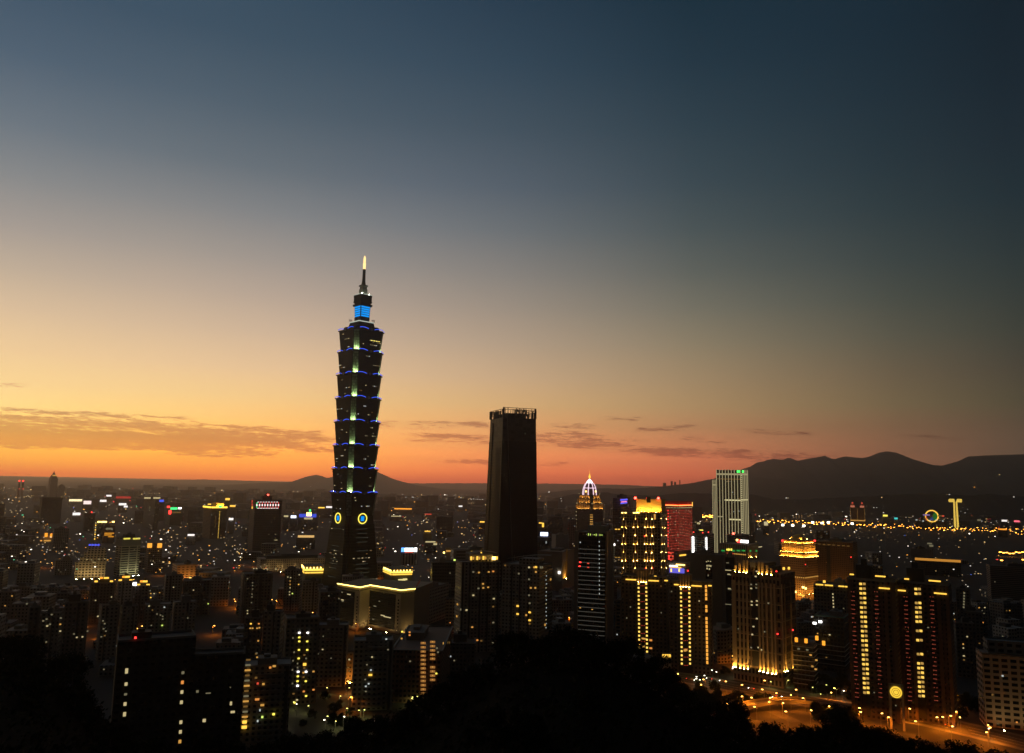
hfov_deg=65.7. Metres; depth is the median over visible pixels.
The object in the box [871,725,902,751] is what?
tree
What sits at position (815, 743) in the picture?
tree
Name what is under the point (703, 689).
tree
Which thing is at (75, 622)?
apartment tower
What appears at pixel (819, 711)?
tree
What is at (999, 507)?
hills
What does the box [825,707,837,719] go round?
tree
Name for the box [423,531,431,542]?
office building
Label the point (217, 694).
apartment block
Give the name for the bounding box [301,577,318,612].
apartment tower
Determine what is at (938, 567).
market hall
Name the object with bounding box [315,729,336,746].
tree
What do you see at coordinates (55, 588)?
apartment block
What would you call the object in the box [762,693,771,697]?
tree
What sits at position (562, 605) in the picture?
apartment block
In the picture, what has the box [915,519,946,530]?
building
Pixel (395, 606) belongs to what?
office building
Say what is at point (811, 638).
apartment block
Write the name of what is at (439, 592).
office building
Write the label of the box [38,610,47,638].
apartment block
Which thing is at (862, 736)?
tree
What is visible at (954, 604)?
apartment block
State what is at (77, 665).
tree
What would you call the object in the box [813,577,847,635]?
apartment block
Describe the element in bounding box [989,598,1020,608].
apartment block
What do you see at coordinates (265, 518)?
office tower
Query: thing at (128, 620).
apartment tower
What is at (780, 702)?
ramp parapet
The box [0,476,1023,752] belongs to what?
ground
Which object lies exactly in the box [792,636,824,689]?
office building
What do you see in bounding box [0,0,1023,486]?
sky
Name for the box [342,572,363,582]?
apartment block
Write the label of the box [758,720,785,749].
tree
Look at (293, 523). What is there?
office building
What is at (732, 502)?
office tower
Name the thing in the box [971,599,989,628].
apartment block
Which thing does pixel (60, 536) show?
office building
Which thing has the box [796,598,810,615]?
apartment block
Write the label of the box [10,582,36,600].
apartment block
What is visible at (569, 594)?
apartment block
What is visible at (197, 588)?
apartment tower
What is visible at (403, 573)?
building
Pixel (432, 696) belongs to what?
tree
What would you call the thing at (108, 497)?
office building
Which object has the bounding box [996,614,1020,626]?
apartment block
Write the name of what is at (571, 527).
apartment block
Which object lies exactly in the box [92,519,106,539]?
apartment tower
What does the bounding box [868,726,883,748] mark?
tree
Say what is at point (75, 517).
office building
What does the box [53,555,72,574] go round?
apartment block
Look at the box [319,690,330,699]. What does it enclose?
tree
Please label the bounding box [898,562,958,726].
apartment tower
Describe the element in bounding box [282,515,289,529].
office building
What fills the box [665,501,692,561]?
hotel tower
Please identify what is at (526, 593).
apartment tower
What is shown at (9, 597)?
apartment block
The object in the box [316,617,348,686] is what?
apartment block
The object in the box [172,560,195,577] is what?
apartment block
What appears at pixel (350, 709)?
tree
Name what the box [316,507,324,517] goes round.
office building
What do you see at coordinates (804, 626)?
apartment block
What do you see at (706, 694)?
tree
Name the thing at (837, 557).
office building
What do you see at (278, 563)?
hotel
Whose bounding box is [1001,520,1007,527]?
office building
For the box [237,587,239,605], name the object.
apartment block
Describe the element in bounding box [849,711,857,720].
tree
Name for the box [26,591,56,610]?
apartment block
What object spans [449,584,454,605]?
office building
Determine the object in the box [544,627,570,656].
tree
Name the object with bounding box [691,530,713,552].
office building
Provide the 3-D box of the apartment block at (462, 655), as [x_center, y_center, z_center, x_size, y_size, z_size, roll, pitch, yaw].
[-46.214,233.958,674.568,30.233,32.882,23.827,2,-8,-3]
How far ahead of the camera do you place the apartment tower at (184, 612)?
788.26 m
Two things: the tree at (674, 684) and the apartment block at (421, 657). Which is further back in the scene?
the apartment block at (421, 657)
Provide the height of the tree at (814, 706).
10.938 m
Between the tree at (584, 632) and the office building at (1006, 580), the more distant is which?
the office building at (1006, 580)
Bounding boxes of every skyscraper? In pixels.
[47,472,57,496]
[321,256,383,588]
[484,407,537,592]
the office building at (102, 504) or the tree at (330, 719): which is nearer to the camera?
the tree at (330, 719)
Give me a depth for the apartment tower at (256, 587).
864.68 m
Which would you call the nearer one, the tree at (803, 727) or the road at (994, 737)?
the tree at (803, 727)
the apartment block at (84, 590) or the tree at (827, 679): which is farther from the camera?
the apartment block at (84, 590)
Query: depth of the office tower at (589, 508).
2037.45 m
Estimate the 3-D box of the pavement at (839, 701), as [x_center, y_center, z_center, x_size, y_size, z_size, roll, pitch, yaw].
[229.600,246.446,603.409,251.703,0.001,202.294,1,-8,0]
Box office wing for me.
[712,480,716,552]
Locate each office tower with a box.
[38,497,62,523]
[247,494,281,550]
[573,523,613,653]
[576,473,603,530]
[613,494,629,557]
[716,469,748,552]
[726,533,748,542]
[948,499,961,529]
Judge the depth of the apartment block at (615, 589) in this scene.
1027.16 m
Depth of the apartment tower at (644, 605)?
708.97 m
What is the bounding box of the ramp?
[743,698,851,707]
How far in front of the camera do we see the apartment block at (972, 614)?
769.20 m
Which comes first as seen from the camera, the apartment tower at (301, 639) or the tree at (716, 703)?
the tree at (716, 703)
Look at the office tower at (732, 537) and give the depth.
1399.85 m
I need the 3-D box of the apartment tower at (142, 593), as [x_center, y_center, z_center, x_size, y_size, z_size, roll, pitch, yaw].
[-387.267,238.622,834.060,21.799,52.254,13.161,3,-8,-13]
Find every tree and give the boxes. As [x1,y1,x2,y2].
[60,651,93,690]
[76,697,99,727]
[273,732,301,752]
[284,732,319,752]
[298,719,307,726]
[307,708,317,718]
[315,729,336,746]
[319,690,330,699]
[326,716,335,725]
[327,702,339,712]
[329,710,336,716]
[331,719,340,726]
[337,699,343,708]
[337,715,363,749]
[345,707,353,714]
[361,715,385,741]
[408,690,433,716]
[420,684,442,717]
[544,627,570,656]
[552,624,580,651]
[580,628,594,642]
[646,652,676,684]
[663,673,686,698]
[668,685,699,710]
[693,686,707,696]
[694,676,702,683]
[701,691,711,703]
[707,691,721,702]
[708,679,720,689]
[712,699,733,724]
[717,694,729,703]
[720,666,730,674]
[723,696,750,734]
[726,693,736,699]
[732,689,740,694]
[733,717,755,736]
[745,729,774,752]
[753,692,764,698]
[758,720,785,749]
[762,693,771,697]
[795,723,817,745]
[796,729,821,751]
[807,680,816,692]
[809,703,820,714]
[812,707,823,720]
[816,685,826,693]
[817,707,849,740]
[818,684,830,694]
[823,676,833,686]
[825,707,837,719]
[828,682,840,693]
[830,688,839,696]
[846,725,871,751]
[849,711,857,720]
[850,716,870,743]
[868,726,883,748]
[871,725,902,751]
[885,734,906,752]
[900,735,933,752]
[914,742,940,752]
[942,739,973,752]
[953,739,982,752]
[958,705,968,718]
[983,747,1008,752]
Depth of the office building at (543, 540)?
1559.93 m
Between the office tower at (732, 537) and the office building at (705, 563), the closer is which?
the office building at (705, 563)
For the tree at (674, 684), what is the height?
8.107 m
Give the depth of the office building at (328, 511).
3242.96 m
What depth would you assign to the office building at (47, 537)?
1855.67 m
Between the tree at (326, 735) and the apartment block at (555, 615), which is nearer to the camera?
the tree at (326, 735)
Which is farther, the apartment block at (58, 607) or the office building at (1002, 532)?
the office building at (1002, 532)
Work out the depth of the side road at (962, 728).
539.36 m
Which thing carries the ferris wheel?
on the building at (922, 524)
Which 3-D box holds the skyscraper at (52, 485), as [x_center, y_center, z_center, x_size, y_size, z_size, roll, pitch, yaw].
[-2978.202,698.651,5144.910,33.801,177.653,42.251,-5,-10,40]
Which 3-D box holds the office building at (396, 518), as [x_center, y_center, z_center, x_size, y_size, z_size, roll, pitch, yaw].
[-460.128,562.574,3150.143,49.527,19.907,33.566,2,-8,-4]
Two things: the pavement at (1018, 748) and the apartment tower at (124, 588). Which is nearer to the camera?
the pavement at (1018, 748)
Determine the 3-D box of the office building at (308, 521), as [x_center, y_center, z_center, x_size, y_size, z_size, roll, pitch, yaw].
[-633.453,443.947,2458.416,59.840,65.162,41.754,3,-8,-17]
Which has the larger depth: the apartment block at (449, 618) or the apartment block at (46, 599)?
the apartment block at (449, 618)
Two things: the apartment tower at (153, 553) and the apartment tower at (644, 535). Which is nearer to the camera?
the apartment tower at (644, 535)
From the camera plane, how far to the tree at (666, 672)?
224.97 m
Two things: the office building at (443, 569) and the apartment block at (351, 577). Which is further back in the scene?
the apartment block at (351, 577)
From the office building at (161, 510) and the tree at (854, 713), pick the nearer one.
the tree at (854, 713)
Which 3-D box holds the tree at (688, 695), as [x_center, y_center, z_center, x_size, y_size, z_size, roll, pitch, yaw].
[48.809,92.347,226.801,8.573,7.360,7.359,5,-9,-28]
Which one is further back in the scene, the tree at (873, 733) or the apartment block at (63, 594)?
the apartment block at (63, 594)
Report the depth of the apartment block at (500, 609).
879.78 m
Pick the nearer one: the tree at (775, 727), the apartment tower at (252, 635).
the tree at (775, 727)
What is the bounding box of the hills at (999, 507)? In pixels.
[544,492,1023,520]
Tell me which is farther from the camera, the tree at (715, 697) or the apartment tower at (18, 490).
the apartment tower at (18, 490)
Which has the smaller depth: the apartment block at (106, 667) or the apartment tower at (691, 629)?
the apartment block at (106, 667)
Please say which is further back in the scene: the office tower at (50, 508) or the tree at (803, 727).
the office tower at (50, 508)
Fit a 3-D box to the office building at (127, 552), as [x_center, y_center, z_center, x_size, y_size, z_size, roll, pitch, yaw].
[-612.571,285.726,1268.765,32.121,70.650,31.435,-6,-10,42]
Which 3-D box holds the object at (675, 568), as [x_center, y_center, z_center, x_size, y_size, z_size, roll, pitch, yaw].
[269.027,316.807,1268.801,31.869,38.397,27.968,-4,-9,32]
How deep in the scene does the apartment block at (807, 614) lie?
930.38 m
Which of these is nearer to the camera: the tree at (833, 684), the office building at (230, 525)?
the tree at (833, 684)
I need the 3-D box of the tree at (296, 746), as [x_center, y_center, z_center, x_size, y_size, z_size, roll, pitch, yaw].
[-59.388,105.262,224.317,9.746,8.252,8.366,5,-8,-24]
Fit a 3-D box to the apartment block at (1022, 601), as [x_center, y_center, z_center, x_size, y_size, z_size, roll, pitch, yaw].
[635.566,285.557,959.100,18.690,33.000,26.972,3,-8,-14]
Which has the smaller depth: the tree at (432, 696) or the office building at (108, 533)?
the tree at (432, 696)
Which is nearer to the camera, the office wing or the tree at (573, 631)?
the tree at (573, 631)
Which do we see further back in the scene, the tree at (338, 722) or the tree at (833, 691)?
the tree at (833, 691)
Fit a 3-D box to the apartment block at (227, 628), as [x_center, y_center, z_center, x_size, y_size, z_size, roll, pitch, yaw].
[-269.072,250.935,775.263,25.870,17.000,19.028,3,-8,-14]
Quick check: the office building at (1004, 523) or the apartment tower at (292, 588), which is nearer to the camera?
the apartment tower at (292, 588)
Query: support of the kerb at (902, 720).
on the pavement at (1018, 748)
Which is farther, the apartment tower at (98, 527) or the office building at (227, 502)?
the office building at (227, 502)
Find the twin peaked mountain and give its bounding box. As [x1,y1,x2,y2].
[136,472,486,493]
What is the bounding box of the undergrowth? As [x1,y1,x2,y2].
[0,627,949,752]
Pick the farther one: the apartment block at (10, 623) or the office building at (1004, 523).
the office building at (1004, 523)
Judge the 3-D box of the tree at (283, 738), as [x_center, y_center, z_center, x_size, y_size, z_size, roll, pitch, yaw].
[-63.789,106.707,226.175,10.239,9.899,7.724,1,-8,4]
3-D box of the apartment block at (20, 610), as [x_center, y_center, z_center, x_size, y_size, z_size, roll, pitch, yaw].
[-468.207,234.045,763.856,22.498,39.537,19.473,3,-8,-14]
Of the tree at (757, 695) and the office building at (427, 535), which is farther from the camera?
the office building at (427, 535)
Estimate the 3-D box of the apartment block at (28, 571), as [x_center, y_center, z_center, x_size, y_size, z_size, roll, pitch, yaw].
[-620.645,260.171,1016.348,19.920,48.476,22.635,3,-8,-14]
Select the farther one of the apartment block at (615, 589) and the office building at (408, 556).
the office building at (408, 556)
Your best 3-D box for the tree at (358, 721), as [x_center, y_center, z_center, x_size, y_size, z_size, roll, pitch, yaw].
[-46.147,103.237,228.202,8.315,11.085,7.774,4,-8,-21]
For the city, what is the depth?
3475.49 m
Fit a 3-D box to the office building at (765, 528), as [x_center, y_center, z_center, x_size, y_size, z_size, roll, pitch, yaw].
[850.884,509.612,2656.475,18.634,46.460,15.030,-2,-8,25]
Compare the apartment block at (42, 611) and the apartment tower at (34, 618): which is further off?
the apartment block at (42, 611)
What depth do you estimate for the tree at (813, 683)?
628.78 m
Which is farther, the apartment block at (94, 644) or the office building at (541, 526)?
the office building at (541, 526)
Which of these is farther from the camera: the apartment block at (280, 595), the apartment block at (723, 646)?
the apartment block at (280, 595)
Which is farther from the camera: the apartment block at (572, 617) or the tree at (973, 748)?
the apartment block at (572, 617)
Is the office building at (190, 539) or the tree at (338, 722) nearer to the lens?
the tree at (338, 722)
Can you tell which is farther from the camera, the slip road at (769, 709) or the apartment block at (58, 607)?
the apartment block at (58, 607)
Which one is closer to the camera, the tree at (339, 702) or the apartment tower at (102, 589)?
the tree at (339, 702)
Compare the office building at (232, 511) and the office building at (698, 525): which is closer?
the office building at (698, 525)
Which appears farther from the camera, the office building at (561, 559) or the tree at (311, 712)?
the office building at (561, 559)
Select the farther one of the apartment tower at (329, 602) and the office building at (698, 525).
the office building at (698, 525)
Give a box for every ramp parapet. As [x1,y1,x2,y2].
[711,696,851,715]
[745,700,846,709]
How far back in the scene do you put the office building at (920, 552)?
1706.29 m
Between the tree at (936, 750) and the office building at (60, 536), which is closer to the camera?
the tree at (936, 750)
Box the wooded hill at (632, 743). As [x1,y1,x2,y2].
[0,653,869,752]
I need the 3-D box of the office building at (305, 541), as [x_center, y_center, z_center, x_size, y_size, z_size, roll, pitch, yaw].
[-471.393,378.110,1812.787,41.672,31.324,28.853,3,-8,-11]
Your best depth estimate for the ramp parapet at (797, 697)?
584.47 m
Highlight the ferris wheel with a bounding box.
[923,510,943,521]
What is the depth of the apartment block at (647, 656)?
623.69 m
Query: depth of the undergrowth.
212.12 m
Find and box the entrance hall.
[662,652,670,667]
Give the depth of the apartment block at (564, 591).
1060.35 m
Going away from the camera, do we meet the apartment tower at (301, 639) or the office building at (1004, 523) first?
the apartment tower at (301, 639)
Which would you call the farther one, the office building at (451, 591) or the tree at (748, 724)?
the office building at (451, 591)
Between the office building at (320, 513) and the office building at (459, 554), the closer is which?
the office building at (459, 554)
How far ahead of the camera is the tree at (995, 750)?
227.77 m
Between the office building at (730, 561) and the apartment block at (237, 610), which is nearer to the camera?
the office building at (730, 561)
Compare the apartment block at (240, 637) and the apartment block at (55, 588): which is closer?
the apartment block at (240, 637)
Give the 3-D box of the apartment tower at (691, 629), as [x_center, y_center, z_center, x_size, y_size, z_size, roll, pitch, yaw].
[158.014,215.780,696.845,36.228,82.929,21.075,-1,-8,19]
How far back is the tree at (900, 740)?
227.18 m
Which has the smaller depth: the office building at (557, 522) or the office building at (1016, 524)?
the office building at (557, 522)
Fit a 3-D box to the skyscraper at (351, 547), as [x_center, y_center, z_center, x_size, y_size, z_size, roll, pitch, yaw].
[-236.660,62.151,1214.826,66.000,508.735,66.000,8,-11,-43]
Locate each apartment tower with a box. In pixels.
[17,480,19,497]
[20,480,23,497]
[26,601,40,641]
[39,605,63,676]
[60,591,89,660]
[82,510,95,530]
[88,577,116,622]
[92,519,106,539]
[95,599,118,660]
[115,573,133,625]
[118,599,138,633]
[133,578,154,627]
[142,496,159,529]
[143,598,170,631]
[144,538,162,571]
[163,570,182,610]
[171,593,196,631]
[182,575,211,614]
[238,568,272,625]
[243,606,262,658]
[261,601,283,656]
[282,610,319,704]
[283,565,302,610]
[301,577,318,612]
[318,586,340,620]
[454,550,500,651]
[501,554,552,654]
[621,497,667,574]
[621,568,668,667]
[669,573,713,674]
[731,560,796,688]
[847,559,901,723]
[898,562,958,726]
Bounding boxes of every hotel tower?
[202,502,226,538]
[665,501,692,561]
[778,534,818,599]
[850,501,864,526]
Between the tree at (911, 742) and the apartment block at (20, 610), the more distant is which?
the apartment block at (20, 610)
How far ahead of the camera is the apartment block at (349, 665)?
630.88 m
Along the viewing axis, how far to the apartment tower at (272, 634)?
633.05 m
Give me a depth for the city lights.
2303.60 m
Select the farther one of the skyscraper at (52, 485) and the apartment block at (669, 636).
the skyscraper at (52, 485)
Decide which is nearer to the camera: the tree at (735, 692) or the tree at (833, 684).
the tree at (735, 692)
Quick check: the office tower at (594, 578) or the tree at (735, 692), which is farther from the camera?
the office tower at (594, 578)
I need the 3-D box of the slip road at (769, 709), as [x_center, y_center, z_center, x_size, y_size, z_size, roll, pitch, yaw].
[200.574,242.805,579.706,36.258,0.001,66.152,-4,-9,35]
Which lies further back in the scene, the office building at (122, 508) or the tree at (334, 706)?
the office building at (122, 508)
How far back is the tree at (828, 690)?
620.07 m
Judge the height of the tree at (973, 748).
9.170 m
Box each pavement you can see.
[659,670,1023,736]
[681,681,1023,750]
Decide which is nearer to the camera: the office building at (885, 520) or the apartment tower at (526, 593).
the apartment tower at (526, 593)
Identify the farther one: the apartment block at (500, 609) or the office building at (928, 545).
the office building at (928, 545)
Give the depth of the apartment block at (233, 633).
743.83 m
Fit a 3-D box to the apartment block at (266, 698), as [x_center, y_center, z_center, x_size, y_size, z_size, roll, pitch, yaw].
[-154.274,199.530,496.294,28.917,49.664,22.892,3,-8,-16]
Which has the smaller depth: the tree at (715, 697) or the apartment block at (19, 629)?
the tree at (715, 697)
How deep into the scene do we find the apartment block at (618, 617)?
758.65 m
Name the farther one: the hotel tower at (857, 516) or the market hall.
the hotel tower at (857, 516)
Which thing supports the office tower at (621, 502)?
on the ground
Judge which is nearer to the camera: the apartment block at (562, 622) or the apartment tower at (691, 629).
the apartment tower at (691, 629)
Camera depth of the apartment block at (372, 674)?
557.00 m
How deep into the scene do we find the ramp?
582.18 m
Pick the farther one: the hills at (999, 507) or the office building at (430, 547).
the hills at (999, 507)
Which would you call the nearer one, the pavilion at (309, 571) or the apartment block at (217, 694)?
the apartment block at (217, 694)
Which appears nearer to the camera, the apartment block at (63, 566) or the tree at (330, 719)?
the tree at (330, 719)
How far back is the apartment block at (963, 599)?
872.05 m
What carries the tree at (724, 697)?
on the ground
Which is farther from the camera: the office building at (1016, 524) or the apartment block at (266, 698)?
the office building at (1016, 524)
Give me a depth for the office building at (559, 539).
1653.24 m
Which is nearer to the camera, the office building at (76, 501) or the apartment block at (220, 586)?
the apartment block at (220, 586)
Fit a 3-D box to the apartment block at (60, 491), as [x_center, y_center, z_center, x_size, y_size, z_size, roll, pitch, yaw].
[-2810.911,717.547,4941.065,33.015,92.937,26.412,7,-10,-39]
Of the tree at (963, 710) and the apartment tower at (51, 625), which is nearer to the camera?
the tree at (963, 710)
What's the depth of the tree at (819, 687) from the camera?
622.19 m
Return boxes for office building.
[40,532,51,541]
[51,526,68,550]
[68,499,82,504]
[71,513,80,521]
[74,543,106,579]
[82,501,91,509]
[98,500,106,509]
[102,521,115,542]
[105,495,112,500]
[113,532,140,576]
[114,496,131,504]
[117,503,127,512]
[158,500,164,519]
[165,506,182,524]
[186,534,195,544]
[224,498,230,515]
[227,518,233,533]
[228,505,236,519]
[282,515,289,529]
[289,515,296,530]
[296,535,315,548]
[297,509,317,530]
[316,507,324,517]
[324,506,332,517]
[337,579,432,634]
[390,516,402,520]
[392,508,412,513]
[400,548,417,564]
[423,514,432,518]
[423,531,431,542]
[424,541,436,553]
[429,581,448,623]
[430,557,455,586]
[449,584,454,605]
[450,545,483,559]
[457,506,463,511]
[478,521,484,533]
[537,520,545,535]
[537,532,550,550]
[537,547,573,590]
[548,513,567,540]
[552,532,568,547]
[690,548,725,625]
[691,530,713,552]
[696,522,701,533]
[725,551,735,625]
[763,522,768,535]
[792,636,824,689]
[813,608,849,672]
[816,537,857,582]
[882,515,888,524]
[893,518,898,525]
[910,546,929,564]
[926,543,933,557]
[976,519,981,527]
[976,636,1023,730]
[986,562,1023,600]
[997,528,1007,536]
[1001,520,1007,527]
[1013,520,1020,528]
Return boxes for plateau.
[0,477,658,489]
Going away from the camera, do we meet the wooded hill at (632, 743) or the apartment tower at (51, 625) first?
the wooded hill at (632, 743)
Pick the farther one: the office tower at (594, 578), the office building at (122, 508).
the office building at (122, 508)
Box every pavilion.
[301,563,323,583]
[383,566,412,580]
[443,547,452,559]
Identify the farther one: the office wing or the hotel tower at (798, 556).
the office wing
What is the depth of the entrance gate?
535.22 m
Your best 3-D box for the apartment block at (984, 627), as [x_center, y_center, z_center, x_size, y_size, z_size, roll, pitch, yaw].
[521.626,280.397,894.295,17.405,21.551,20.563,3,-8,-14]
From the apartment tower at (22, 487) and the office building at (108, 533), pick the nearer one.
the office building at (108, 533)
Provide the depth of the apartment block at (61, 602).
876.71 m
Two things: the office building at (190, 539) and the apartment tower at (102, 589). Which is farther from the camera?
the office building at (190, 539)
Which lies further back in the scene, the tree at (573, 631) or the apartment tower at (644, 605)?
the apartment tower at (644, 605)
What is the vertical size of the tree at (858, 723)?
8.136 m
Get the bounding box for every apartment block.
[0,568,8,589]
[0,588,20,618]
[0,613,6,636]
[1,624,27,659]
[5,617,18,630]
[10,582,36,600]
[10,597,40,624]
[16,560,40,584]
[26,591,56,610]
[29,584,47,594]
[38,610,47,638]
[46,583,65,599]
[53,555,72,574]
[55,604,63,610]
[56,589,79,601]
[56,599,65,605]
[57,484,64,498]
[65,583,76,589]
[72,585,89,598]
[93,639,116,648]
[99,657,114,675]
[110,628,195,750]
[151,586,163,600]
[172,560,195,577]
[188,646,245,750]
[210,573,229,605]
[216,637,240,647]
[222,624,243,636]
[225,627,243,638]
[232,635,242,646]
[236,602,238,615]
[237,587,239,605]
[240,653,290,742]
[277,587,283,604]
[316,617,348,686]
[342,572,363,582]
[346,650,353,683]
[351,630,393,710]
[391,624,452,702]
[445,597,454,633]
[450,630,475,673]
[499,590,501,627]
[552,596,571,620]
[552,611,563,619]
[552,617,571,630]
[559,588,573,595]
[561,591,573,598]
[568,517,575,548]
[570,612,573,627]
[572,592,573,610]
[614,580,616,599]
[615,597,620,641]
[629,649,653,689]
[669,621,669,652]
[713,622,732,663]
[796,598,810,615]
[796,618,812,633]
[800,609,814,626]
[808,636,814,641]
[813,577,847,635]
[952,600,956,619]
[953,615,976,678]
[956,584,970,619]
[964,605,982,648]
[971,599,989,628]
[982,619,986,635]
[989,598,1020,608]
[989,599,1022,633]
[992,623,1023,638]
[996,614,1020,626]
[1021,600,1023,624]
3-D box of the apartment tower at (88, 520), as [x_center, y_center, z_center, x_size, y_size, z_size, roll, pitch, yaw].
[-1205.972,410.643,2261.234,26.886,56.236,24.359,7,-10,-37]
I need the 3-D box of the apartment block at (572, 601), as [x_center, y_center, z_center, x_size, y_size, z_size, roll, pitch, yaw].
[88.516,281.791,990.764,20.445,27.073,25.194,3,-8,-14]
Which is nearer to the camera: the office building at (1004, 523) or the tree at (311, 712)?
the tree at (311, 712)
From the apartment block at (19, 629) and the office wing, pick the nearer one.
the apartment block at (19, 629)
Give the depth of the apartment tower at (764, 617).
656.07 m
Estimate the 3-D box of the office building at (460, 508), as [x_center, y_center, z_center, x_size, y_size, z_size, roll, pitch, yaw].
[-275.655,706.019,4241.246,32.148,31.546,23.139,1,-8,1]
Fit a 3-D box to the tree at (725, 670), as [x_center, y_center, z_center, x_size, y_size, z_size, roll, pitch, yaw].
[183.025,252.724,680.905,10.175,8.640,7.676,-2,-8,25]
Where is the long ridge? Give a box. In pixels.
[537,477,833,499]
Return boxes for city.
[0,483,1023,597]
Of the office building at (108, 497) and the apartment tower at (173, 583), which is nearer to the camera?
the apartment tower at (173, 583)
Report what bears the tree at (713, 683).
on the ground
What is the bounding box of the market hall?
[915,557,961,576]
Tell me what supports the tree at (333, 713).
on the ground
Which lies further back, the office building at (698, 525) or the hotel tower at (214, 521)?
the office building at (698, 525)
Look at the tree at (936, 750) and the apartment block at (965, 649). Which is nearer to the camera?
the tree at (936, 750)
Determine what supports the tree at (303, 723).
on the ground
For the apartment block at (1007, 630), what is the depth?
804.18 m
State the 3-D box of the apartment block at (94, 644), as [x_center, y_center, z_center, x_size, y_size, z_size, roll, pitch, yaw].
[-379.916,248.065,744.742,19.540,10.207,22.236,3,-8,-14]
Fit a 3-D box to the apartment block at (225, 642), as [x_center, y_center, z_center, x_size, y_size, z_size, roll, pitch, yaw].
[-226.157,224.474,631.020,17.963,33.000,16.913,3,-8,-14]
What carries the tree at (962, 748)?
on the wooded hill at (632, 743)
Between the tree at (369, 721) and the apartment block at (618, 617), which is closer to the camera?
the tree at (369, 721)
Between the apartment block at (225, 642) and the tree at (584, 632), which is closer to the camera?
the tree at (584, 632)
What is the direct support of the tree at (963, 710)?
on the ground
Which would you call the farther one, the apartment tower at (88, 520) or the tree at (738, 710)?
the apartment tower at (88, 520)
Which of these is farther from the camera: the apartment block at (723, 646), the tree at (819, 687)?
the apartment block at (723, 646)
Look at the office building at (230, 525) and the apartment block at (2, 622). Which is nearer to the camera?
the apartment block at (2, 622)
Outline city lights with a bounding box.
[2,486,1023,589]
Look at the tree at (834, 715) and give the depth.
224.97 m
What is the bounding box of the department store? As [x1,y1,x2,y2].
[719,539,761,568]
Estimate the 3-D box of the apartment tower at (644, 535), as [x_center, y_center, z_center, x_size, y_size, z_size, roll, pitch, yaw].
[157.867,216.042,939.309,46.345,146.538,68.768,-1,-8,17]
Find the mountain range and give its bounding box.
[715,451,1023,497]
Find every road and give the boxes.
[656,672,1023,748]
[759,703,811,721]
[948,717,971,734]
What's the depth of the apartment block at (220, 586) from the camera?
989.25 m
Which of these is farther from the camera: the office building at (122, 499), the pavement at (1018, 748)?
the office building at (122, 499)
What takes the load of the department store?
on the ground
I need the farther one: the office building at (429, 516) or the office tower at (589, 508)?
the office building at (429, 516)
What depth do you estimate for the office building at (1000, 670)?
546.31 m
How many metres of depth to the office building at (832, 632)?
704.60 m
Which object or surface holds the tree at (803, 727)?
on the wooded hill at (632, 743)
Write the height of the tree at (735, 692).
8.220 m
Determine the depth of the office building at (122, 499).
4224.58 m
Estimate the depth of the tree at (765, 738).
218.38 m
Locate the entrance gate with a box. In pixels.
[889,683,904,730]
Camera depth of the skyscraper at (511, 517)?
1081.26 m
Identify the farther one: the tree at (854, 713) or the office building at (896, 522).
the office building at (896, 522)
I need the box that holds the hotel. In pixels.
[253,553,324,571]
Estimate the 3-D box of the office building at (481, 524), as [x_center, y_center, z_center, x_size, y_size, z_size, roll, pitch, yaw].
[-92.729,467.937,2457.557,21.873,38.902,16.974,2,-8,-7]
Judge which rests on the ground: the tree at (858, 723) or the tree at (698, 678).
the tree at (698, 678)
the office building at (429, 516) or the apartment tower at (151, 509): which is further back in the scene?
the office building at (429, 516)
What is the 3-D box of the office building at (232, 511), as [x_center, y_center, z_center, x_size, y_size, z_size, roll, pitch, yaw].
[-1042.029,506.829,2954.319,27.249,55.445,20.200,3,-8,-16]
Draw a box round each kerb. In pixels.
[676,680,1015,746]
[681,673,1020,736]
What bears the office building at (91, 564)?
on the ground
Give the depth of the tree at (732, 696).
598.24 m
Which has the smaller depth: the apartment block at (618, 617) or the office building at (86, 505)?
the apartment block at (618, 617)
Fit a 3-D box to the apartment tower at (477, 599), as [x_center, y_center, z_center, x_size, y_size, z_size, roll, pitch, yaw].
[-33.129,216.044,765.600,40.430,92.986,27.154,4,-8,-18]
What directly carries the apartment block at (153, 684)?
on the wooded hill at (632, 743)
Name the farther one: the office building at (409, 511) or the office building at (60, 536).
the office building at (409, 511)
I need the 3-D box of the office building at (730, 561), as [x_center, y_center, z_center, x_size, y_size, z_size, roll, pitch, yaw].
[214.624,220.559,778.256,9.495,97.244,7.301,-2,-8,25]
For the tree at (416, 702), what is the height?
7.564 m
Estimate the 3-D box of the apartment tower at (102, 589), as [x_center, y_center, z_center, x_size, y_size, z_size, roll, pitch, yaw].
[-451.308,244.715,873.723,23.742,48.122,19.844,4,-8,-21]

